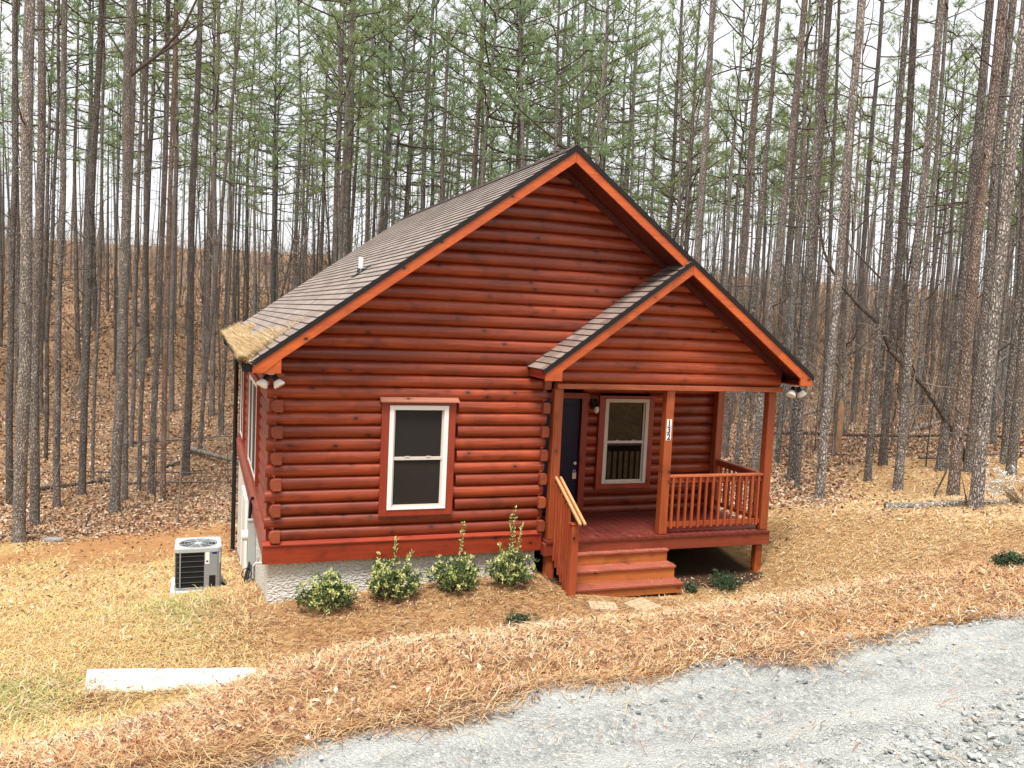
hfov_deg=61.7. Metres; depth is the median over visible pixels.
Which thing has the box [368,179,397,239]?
bare tree
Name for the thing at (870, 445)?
pine tree
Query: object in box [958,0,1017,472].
pine tree
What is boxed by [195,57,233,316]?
pine tree
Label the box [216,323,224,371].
bare tree
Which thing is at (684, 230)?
bare tree
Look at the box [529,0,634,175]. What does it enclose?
pine tree
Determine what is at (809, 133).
pine tree
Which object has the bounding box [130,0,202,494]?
pine tree
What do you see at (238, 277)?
pine tree
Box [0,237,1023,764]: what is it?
ground
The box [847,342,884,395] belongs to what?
bare tree
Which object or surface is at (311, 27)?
pine tree
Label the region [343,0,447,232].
pine tree
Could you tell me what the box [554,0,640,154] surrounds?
pine tree
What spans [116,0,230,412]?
pine tree
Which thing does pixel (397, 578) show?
shrub
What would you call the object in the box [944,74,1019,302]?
pine tree
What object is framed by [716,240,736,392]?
bare tree
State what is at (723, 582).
evergreen
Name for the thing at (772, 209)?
distant woods
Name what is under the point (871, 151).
pine tree
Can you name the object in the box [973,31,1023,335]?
pine tree
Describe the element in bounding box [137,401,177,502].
bare tree
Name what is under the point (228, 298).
pine tree
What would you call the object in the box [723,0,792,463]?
pine tree
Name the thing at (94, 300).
pine tree
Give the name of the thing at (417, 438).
window
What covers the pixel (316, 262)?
pine tree
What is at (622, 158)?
bare tree
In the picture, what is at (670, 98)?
pine tree
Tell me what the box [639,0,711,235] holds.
pine tree
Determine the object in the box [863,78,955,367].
bare tree
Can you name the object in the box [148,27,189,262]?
pine tree
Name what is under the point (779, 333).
bare tree
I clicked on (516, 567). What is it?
shrub
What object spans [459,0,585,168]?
pine tree
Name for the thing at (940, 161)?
pine tree
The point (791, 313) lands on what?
bare tree
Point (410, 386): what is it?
log cabin
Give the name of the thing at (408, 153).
pine tree
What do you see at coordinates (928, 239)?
pine tree
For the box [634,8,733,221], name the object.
pine tree
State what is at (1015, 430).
pine tree
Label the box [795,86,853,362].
pine tree
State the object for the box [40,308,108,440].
bare tree
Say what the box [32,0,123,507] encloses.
pine tree
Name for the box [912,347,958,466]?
bare tree
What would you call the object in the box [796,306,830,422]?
bare tree
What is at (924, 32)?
sky
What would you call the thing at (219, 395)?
bare tree
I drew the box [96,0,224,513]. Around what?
pine tree
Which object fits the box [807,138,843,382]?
pine tree
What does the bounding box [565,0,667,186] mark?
pine tree
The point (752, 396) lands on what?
bare tree
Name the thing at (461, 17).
pine tree
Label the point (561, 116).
pine tree
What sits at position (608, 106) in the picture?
pine tree
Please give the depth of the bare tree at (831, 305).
42.20 m
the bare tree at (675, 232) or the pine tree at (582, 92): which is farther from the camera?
the pine tree at (582, 92)
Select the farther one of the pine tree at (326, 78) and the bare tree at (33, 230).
the pine tree at (326, 78)
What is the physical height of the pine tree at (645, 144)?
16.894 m
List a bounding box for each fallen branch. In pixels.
[0,514,40,537]
[720,474,840,510]
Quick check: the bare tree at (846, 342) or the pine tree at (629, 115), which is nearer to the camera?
the bare tree at (846, 342)
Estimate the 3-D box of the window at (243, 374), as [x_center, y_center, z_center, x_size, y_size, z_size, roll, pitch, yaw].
[-5.589,0.325,17.877,0.112,1.690,1.080,1,5,-20]
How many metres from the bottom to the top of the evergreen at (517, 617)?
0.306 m
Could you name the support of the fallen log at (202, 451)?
on the ground at (696, 565)
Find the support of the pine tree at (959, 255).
on the ground at (696, 565)
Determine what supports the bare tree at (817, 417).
on the ground at (696, 565)
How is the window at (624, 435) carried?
in the log cabin
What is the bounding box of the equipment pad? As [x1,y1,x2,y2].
[170,575,223,596]
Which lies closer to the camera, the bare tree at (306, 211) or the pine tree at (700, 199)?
the pine tree at (700, 199)
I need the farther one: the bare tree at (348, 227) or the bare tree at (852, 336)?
the bare tree at (348, 227)
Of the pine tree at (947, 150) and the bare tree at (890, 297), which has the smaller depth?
the bare tree at (890, 297)
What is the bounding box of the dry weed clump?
[984,459,1023,504]
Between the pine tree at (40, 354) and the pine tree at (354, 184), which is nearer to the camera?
the pine tree at (40, 354)
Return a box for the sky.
[0,0,1023,294]
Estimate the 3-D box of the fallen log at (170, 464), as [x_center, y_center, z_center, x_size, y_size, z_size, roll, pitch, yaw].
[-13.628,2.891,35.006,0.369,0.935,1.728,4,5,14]
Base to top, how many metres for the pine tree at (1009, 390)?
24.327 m
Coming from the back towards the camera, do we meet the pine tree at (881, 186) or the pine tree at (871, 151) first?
the pine tree at (881, 186)
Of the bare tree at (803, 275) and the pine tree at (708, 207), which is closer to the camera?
the bare tree at (803, 275)
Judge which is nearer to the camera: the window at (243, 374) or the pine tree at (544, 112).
the window at (243, 374)
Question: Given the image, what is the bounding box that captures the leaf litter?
[0,268,1023,619]
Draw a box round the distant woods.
[0,17,1017,364]
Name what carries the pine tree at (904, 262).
on the ground at (696, 565)
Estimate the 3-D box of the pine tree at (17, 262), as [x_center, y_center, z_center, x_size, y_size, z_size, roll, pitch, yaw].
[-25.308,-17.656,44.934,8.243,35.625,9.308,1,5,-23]
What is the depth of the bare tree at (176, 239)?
54.48 m
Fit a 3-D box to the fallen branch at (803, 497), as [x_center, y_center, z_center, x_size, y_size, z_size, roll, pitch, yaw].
[5.143,2.199,17.118,2.686,0.796,0.460,3,5,6]
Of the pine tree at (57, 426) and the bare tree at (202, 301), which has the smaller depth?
the pine tree at (57, 426)
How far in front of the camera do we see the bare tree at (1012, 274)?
55.28 m
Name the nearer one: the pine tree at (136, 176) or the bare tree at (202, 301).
the bare tree at (202, 301)
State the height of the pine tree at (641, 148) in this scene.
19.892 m
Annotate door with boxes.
[240,485,247,570]
[541,398,580,513]
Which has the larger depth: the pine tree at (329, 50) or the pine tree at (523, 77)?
the pine tree at (523, 77)
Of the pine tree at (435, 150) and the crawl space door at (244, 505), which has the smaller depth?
the crawl space door at (244, 505)
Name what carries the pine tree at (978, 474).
on the ground at (696, 565)
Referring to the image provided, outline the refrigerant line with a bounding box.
[221,562,251,585]
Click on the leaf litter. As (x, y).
(224, 504)
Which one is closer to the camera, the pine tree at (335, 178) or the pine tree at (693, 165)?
the pine tree at (335, 178)
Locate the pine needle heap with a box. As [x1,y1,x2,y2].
[220,314,305,365]
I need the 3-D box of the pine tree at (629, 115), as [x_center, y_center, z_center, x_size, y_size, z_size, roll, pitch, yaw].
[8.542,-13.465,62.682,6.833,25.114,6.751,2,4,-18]
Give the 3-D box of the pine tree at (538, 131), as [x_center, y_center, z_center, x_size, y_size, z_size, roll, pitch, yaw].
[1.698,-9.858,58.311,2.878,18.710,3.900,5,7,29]
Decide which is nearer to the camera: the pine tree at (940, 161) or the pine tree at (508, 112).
the pine tree at (940, 161)
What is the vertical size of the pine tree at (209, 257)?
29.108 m
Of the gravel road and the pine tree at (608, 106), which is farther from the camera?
the pine tree at (608, 106)
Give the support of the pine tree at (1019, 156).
on the ground at (696, 565)
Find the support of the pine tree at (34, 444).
on the ground at (696, 565)
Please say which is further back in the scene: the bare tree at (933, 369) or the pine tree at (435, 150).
the pine tree at (435, 150)
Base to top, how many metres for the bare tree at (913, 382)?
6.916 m
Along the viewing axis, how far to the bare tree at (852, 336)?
45.20 m
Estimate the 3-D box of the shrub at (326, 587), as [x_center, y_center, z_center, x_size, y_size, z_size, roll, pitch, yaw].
[-2.412,2.646,11.060,0.810,0.631,0.830,1,5,-20]
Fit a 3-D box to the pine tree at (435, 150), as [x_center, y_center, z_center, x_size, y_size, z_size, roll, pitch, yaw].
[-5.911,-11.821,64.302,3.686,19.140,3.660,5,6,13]
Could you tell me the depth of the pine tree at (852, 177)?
52.33 m
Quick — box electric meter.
[242,496,255,580]
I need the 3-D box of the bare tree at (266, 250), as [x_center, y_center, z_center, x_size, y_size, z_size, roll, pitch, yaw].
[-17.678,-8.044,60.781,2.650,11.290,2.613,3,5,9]
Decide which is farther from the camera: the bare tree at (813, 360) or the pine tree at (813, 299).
the pine tree at (813, 299)
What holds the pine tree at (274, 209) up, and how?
on the ground at (696, 565)
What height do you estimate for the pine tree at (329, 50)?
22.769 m
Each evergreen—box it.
[503,610,540,627]
[683,579,698,592]
[708,568,743,589]
[987,549,1023,567]
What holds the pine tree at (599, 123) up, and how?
on the ground at (696, 565)
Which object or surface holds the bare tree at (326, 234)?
on the ground at (696, 565)
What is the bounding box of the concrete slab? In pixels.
[85,668,256,692]
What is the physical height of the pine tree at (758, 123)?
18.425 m
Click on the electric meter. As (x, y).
(249, 535)
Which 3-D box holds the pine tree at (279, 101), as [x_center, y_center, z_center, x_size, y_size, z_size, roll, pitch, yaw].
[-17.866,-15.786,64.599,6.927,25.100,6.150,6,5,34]
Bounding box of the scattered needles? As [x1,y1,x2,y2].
[544,328,674,589]
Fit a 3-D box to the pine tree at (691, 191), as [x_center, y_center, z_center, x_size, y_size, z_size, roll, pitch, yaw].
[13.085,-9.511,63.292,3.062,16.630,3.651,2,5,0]
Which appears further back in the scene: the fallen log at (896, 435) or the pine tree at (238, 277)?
the pine tree at (238, 277)
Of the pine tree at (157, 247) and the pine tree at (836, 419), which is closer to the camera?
the pine tree at (836, 419)
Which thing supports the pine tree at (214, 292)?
on the ground at (696, 565)
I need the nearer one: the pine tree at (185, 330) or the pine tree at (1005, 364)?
the pine tree at (1005, 364)
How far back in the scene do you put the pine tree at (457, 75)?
54.26 m
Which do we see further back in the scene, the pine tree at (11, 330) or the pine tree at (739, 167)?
the pine tree at (739, 167)
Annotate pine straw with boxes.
[0,455,1023,767]
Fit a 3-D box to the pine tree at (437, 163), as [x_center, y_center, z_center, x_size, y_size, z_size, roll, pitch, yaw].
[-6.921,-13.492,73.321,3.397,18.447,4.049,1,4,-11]
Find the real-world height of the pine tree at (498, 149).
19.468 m
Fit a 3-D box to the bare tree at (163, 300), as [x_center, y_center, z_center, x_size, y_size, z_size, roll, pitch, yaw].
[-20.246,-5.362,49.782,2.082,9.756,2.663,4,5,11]
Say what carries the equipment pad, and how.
on the ground at (696, 565)
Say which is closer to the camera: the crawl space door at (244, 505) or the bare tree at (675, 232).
the crawl space door at (244, 505)
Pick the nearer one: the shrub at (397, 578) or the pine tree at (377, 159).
the shrub at (397, 578)
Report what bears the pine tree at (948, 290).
on the ground at (696, 565)
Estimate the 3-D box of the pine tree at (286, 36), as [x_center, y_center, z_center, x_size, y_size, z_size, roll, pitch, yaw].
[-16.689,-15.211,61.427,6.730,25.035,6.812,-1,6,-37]
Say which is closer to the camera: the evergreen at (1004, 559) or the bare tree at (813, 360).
the evergreen at (1004, 559)
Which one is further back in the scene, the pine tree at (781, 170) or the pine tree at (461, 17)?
the pine tree at (461, 17)
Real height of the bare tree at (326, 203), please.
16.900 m
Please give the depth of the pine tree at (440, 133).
66.26 m
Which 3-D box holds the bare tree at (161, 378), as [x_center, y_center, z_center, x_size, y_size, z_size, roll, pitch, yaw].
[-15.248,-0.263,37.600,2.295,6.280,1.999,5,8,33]
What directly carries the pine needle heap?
on the log cabin
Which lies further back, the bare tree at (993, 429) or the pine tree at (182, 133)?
the pine tree at (182, 133)
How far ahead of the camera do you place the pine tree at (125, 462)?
27.07 m
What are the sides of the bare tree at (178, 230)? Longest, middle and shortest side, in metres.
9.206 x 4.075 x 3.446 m
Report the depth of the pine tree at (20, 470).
20.60 m
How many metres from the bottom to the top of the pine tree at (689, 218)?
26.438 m
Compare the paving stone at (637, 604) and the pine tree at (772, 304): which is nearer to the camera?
the paving stone at (637, 604)
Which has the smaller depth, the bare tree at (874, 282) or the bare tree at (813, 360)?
the bare tree at (874, 282)
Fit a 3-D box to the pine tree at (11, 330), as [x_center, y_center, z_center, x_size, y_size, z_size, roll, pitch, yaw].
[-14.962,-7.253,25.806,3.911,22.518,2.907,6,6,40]
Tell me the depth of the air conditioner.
13.34 m
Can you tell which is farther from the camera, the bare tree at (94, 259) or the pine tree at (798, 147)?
the pine tree at (798, 147)
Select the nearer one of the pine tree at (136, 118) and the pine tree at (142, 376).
the pine tree at (142, 376)
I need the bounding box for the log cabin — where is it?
[222,144,813,603]
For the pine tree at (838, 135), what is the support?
on the ground at (696, 565)
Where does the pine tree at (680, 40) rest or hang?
on the ground at (696, 565)
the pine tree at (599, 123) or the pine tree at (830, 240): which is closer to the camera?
the pine tree at (830, 240)
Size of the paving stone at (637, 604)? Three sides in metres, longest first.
0.370 x 0.360 x 0.078 m
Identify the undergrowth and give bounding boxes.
[0,208,1023,534]
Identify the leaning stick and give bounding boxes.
[934,459,949,495]
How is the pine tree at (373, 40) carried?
on the ground at (696, 565)
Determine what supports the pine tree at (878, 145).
on the ground at (696, 565)
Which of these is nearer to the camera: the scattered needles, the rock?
the scattered needles
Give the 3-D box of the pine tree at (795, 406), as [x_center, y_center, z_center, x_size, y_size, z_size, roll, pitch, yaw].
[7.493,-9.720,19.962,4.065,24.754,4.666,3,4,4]
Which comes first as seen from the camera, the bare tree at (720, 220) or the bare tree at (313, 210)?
the bare tree at (313, 210)
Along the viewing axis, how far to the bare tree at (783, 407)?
28.40 m
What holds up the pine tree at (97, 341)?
on the ground at (696, 565)
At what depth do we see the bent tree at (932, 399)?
20.94 m
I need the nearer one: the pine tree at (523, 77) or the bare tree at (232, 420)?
the bare tree at (232, 420)
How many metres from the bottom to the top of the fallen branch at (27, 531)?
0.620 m
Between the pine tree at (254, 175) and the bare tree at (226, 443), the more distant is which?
the pine tree at (254, 175)
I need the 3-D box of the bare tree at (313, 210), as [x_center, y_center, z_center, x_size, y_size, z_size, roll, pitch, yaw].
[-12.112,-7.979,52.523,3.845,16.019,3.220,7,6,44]
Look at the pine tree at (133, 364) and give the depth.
36.08 m
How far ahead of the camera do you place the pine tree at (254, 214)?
42.02 m
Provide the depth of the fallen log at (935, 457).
23.30 m
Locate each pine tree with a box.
[0,0,45,525]
[0,0,54,503]
[0,0,91,542]
[0,0,121,377]
[0,1,22,346]
[0,4,91,413]
[0,53,11,304]
[1,0,56,379]
[18,0,124,459]
[19,0,142,337]
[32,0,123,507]
[33,0,120,359]
[33,0,141,330]
[49,0,152,480]
[57,0,172,494]
[72,0,211,379]
[73,0,155,500]
[76,0,233,357]
[86,0,179,490]
[92,44,143,324]
[93,84,150,375]
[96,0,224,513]
[102,107,154,312]
[106,0,188,446]
[112,23,170,324]
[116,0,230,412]
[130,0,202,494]
[132,0,222,500]
[136,88,182,312]
[137,0,260,475]
[140,0,271,382]
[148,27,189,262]
[168,84,212,334]
[176,0,264,416]
[180,69,232,327]
[188,0,289,329]
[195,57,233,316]
[197,0,260,456]
[197,0,326,302]
[200,61,278,435]
[201,0,308,320]
[212,84,268,390]
[218,52,269,326]
[223,16,294,315]
[228,0,324,293]
[228,2,327,300]
[229,139,269,321]
[232,87,272,311]
[240,120,289,323]
[246,0,356,289]
[267,0,386,272]
[268,50,337,284]
[278,0,418,257]
[283,0,398,253]
[284,107,320,280]
[284,118,340,276]
[289,0,390,262]
[293,0,406,263]
[294,0,388,261]
[297,2,379,264]
[301,111,333,272]
[303,0,383,231]
[306,0,429,242]
[321,0,403,252]
[330,0,478,225]
[333,0,454,234]
[341,19,421,237]
[342,3,410,224]
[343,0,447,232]
[354,0,447,215]
[360,90,412,228]
[374,37,463,222]
[375,0,477,205]
[376,0,445,216]
[378,0,484,218]
[395,3,487,221]
[412,0,579,184]
[413,97,458,204]
[414,0,508,194]
[417,123,448,187]
[423,0,557,187]
[427,82,473,198]
[430,113,471,198]
[437,0,579,167]
[439,79,479,190]
[441,0,545,175]
[444,0,500,191]
[446,60,505,193]
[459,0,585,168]
[461,0,571,185]
[468,112,505,187]
[479,0,565,176]
[479,0,627,179]
[480,1,550,177]
[486,0,559,144]
[503,36,565,169]
[505,0,623,156]
[523,0,669,168]
[524,101,551,165]
[524,108,548,161]
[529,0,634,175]
[536,0,590,154]
[538,46,580,154]
[539,31,614,155]
[545,0,606,160]
[552,0,672,194]
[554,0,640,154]
[562,0,621,152]
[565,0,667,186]
[569,13,641,201]
[585,0,690,186]
[586,27,664,214]
[605,13,671,235]
[611,119,643,207]
[621,100,677,212]
[624,144,643,200]
[627,5,682,239]
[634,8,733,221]
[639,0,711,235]
[639,0,730,243]
[639,85,712,242]
[641,52,720,245]
[647,0,733,251]
[663,63,745,264]
[672,147,708,248]
[673,125,714,246]
[675,0,793,290]
[692,0,719,263]
[693,134,732,271]
[696,73,747,285]
[701,0,803,293]
[706,91,790,310]
[707,62,783,297]
[713,0,767,456]
[717,136,765,298]
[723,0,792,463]
[723,0,868,416]
[741,120,780,312]
[743,66,836,337]
[751,0,838,469]
[755,0,870,406]
[761,40,844,297]
[767,55,842,417]
[769,52,840,344]
[772,0,837,489]
[775,3,876,463]
[775,43,864,398]
[786,0,841,480]
[787,96,863,333]
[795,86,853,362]
[795,100,842,326]
[795,112,835,343]
[807,0,888,455]
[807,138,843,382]
[809,0,875,414]
[813,0,932,422]
[814,0,889,500]
[823,94,879,391]
[831,0,933,481]
[850,158,894,358]
[852,78,919,403]
[852,131,897,315]
[853,88,914,350]
[857,15,928,380]
[863,0,945,490]
[877,0,926,465]
[880,50,990,403]
[881,0,990,412]
[883,0,985,426]
[883,88,945,400]
[893,0,1001,471]
[911,28,1005,419]
[916,75,1004,374]
[919,124,965,300]
[925,48,991,420]
[938,111,980,315]
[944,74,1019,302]
[944,173,989,398]
[946,0,1023,495]
[950,113,1016,315]
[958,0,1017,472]
[960,147,989,374]
[967,0,1023,509]
[967,58,1023,324]
[968,0,1023,422]
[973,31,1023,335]
[984,148,1020,314]
[986,93,1023,230]
[996,46,1023,369]
[999,130,1023,464]
[1004,229,1023,474]
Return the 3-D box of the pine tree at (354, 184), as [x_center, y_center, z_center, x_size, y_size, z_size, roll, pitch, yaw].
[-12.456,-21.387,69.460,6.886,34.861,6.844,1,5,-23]
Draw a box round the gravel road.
[51,609,1023,767]
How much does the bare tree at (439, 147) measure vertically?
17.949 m
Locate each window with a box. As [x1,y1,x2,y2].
[240,368,247,443]
[248,372,261,486]
[377,397,459,516]
[593,395,654,488]
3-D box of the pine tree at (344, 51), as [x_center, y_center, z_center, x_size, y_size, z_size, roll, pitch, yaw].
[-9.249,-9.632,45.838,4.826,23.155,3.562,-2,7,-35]
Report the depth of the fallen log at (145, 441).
37.90 m
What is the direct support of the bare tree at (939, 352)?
on the ground at (696, 565)
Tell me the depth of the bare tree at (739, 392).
45.12 m
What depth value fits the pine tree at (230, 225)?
63.96 m
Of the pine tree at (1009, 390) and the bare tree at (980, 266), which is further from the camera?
the bare tree at (980, 266)
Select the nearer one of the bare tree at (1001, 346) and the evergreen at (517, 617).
the evergreen at (517, 617)
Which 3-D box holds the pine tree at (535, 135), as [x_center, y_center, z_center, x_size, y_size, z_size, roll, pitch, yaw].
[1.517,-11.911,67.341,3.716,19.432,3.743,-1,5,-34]
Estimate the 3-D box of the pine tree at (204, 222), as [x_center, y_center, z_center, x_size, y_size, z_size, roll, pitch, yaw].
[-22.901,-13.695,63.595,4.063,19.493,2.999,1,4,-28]
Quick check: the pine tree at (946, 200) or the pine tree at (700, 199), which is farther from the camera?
the pine tree at (946, 200)
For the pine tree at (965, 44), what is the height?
18.554 m
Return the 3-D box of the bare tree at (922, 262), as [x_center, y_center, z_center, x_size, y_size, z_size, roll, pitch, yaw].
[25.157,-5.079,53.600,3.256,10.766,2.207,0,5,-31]
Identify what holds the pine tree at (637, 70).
on the ground at (696, 565)
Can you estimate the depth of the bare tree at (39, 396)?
28.14 m
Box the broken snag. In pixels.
[836,398,843,451]
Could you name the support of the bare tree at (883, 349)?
on the ground at (696, 565)
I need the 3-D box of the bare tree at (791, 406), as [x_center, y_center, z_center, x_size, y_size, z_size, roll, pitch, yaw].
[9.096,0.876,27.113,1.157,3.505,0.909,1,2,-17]
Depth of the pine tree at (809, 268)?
19.12 m
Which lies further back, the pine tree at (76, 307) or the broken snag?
the pine tree at (76, 307)
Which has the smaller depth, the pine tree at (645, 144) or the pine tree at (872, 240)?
the pine tree at (645, 144)
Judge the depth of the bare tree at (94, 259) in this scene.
52.43 m
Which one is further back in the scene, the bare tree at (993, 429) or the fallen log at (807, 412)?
the fallen log at (807, 412)
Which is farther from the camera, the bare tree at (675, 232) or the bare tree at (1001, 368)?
the bare tree at (1001, 368)
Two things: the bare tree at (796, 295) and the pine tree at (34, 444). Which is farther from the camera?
the bare tree at (796, 295)
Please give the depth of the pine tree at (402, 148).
48.33 m
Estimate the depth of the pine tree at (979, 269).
59.43 m
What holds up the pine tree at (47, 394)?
on the ground at (696, 565)
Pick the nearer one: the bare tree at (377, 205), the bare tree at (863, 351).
the bare tree at (863, 351)
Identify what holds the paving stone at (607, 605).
on the ground at (696, 565)
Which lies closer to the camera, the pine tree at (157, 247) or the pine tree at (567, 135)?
the pine tree at (157, 247)
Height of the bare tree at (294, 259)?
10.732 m
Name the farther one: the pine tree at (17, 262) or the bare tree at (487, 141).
the bare tree at (487, 141)
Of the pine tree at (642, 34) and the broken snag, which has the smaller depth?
the broken snag
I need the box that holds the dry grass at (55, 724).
[0,520,281,743]
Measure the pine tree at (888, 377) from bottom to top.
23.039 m
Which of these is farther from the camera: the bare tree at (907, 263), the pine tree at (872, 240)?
the pine tree at (872, 240)
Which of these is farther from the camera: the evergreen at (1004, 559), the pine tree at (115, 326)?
the pine tree at (115, 326)
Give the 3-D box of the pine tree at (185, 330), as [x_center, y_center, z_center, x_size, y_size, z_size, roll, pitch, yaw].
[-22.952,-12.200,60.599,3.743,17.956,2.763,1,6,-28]
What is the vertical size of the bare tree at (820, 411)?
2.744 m
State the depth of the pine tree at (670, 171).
64.98 m
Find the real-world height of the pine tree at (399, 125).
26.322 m
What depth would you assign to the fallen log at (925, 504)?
14.45 m
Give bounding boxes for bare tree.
[0,347,45,469]
[1,279,52,412]
[32,182,57,316]
[33,79,86,297]
[33,102,83,341]
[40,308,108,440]
[42,62,121,398]
[61,331,70,369]
[62,349,90,435]
[63,202,98,282]
[64,180,116,294]
[79,216,107,322]
[136,307,196,442]
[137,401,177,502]
[148,216,187,362]
[149,170,197,325]
[155,349,216,521]
[166,198,201,280]
[174,133,239,390]
[187,185,241,429]
[207,388,239,475]
[208,124,267,368]
[212,411,237,482]
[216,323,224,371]
[222,190,264,318]
[245,197,280,305]
[258,137,307,305]
[261,145,323,308]
[270,227,311,293]
[272,112,340,282]
[275,166,317,291]
[277,117,328,285]
[285,93,333,280]
[285,236,300,294]
[290,128,341,288]
[306,125,332,270]
[308,188,353,273]
[330,211,360,252]
[351,157,398,241]
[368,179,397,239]
[384,168,430,215]
[389,161,426,211]
[406,109,472,199]
[459,106,513,178]
[608,121,646,190]
[619,150,651,203]
[639,0,754,269]
[652,93,730,256]
[679,128,722,274]
[683,164,731,284]
[702,205,725,276]
[706,178,744,277]
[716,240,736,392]
[732,292,757,420]
[733,132,789,433]
[744,169,782,330]
[744,177,804,338]
[752,345,797,450]
[756,107,832,416]
[774,264,803,337]
[775,270,800,333]
[777,137,832,368]
[785,384,822,436]
[792,0,905,432]
[796,188,876,420]
[796,189,833,334]
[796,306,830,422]
[809,155,876,369]
[812,361,848,450]
[812,379,832,447]
[813,319,867,419]
[832,313,852,399]
[834,209,873,341]
[834,262,871,396]
[834,356,855,419]
[843,154,923,429]
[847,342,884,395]
[849,217,947,445]
[849,272,889,352]
[849,313,878,392]
[856,231,927,413]
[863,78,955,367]
[864,209,927,407]
[872,156,938,376]
[880,207,970,451]
[896,293,925,389]
[903,218,937,337]
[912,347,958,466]
[920,35,1023,403]
[923,320,943,416]
[929,308,958,418]
[932,4,1022,445]
[951,231,985,331]
[966,321,997,421]
[978,115,1022,399]
[980,150,1020,343]
[984,180,1020,431]
[996,318,1009,407]
[998,162,1017,363]
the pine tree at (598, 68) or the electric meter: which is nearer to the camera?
the electric meter
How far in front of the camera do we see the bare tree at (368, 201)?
49.94 m
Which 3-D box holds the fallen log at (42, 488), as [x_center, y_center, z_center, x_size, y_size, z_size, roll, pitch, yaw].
[-14.807,3.271,29.678,0.898,0.801,3.495,4,5,21]
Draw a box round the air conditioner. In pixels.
[174,536,221,590]
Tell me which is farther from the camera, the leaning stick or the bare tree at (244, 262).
the bare tree at (244, 262)
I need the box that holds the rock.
[42,537,63,541]
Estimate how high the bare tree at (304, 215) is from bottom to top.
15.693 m
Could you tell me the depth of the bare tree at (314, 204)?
60.34 m
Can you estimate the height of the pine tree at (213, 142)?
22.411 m
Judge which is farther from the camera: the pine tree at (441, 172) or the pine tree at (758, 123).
the pine tree at (758, 123)
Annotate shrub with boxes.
[294,568,358,612]
[365,537,423,599]
[426,521,482,591]
[484,505,539,586]
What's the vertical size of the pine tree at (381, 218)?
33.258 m
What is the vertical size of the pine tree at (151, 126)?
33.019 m
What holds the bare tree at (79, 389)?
on the ground at (696, 565)
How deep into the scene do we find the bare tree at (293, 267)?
57.90 m
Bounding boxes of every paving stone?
[587,600,618,612]
[624,597,660,612]
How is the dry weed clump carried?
on the ground at (696, 565)
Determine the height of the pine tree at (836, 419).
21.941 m
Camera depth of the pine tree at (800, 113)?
61.35 m
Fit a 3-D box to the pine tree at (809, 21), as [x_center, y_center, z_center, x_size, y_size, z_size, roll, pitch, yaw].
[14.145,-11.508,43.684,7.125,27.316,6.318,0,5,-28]
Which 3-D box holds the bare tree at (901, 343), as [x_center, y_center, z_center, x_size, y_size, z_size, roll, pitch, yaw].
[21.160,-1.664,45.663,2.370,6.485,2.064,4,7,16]
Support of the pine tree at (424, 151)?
on the ground at (696, 565)
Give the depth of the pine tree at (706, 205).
73.81 m
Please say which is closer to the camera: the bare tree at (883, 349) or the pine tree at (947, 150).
the bare tree at (883, 349)
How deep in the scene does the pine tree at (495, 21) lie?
44.82 m
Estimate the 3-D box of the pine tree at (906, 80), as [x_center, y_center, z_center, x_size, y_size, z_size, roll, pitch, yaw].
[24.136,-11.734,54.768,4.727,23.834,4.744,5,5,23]
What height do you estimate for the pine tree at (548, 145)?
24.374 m
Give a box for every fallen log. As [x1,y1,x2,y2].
[40,464,109,490]
[86,459,206,473]
[128,420,232,443]
[129,462,216,483]
[166,446,180,466]
[190,440,238,463]
[774,401,849,425]
[774,420,1001,437]
[884,476,1023,509]
[910,420,940,430]
[918,449,1023,458]
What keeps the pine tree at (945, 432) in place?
on the ground at (696, 565)
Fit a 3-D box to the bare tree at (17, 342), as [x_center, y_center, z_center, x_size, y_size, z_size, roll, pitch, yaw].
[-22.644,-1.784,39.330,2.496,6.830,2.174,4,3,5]
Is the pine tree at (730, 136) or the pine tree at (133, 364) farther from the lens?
the pine tree at (730, 136)
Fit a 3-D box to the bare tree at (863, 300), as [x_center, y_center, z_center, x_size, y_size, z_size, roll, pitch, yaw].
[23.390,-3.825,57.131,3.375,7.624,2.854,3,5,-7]
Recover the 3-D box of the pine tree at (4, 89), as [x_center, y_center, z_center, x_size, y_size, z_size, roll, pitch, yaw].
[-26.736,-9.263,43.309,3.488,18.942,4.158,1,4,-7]
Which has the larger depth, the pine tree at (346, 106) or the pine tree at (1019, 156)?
the pine tree at (1019, 156)
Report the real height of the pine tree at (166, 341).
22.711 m
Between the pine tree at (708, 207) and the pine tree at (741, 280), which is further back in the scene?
the pine tree at (708, 207)
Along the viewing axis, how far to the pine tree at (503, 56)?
46.10 m
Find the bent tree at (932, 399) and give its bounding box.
[771,168,973,462]
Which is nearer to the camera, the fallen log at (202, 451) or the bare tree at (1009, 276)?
the fallen log at (202, 451)
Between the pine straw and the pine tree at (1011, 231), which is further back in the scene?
the pine tree at (1011, 231)
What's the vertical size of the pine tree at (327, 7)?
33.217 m
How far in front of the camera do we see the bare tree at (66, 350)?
48.67 m
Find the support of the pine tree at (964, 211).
on the ground at (696, 565)
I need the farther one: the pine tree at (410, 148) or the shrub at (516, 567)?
the pine tree at (410, 148)
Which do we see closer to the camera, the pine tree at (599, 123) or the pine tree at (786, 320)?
the pine tree at (786, 320)
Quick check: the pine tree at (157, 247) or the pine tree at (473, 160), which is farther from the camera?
the pine tree at (157, 247)
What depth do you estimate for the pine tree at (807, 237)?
68.92 m
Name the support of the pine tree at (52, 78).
on the ground at (696, 565)
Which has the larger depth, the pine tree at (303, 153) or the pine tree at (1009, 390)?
the pine tree at (303, 153)

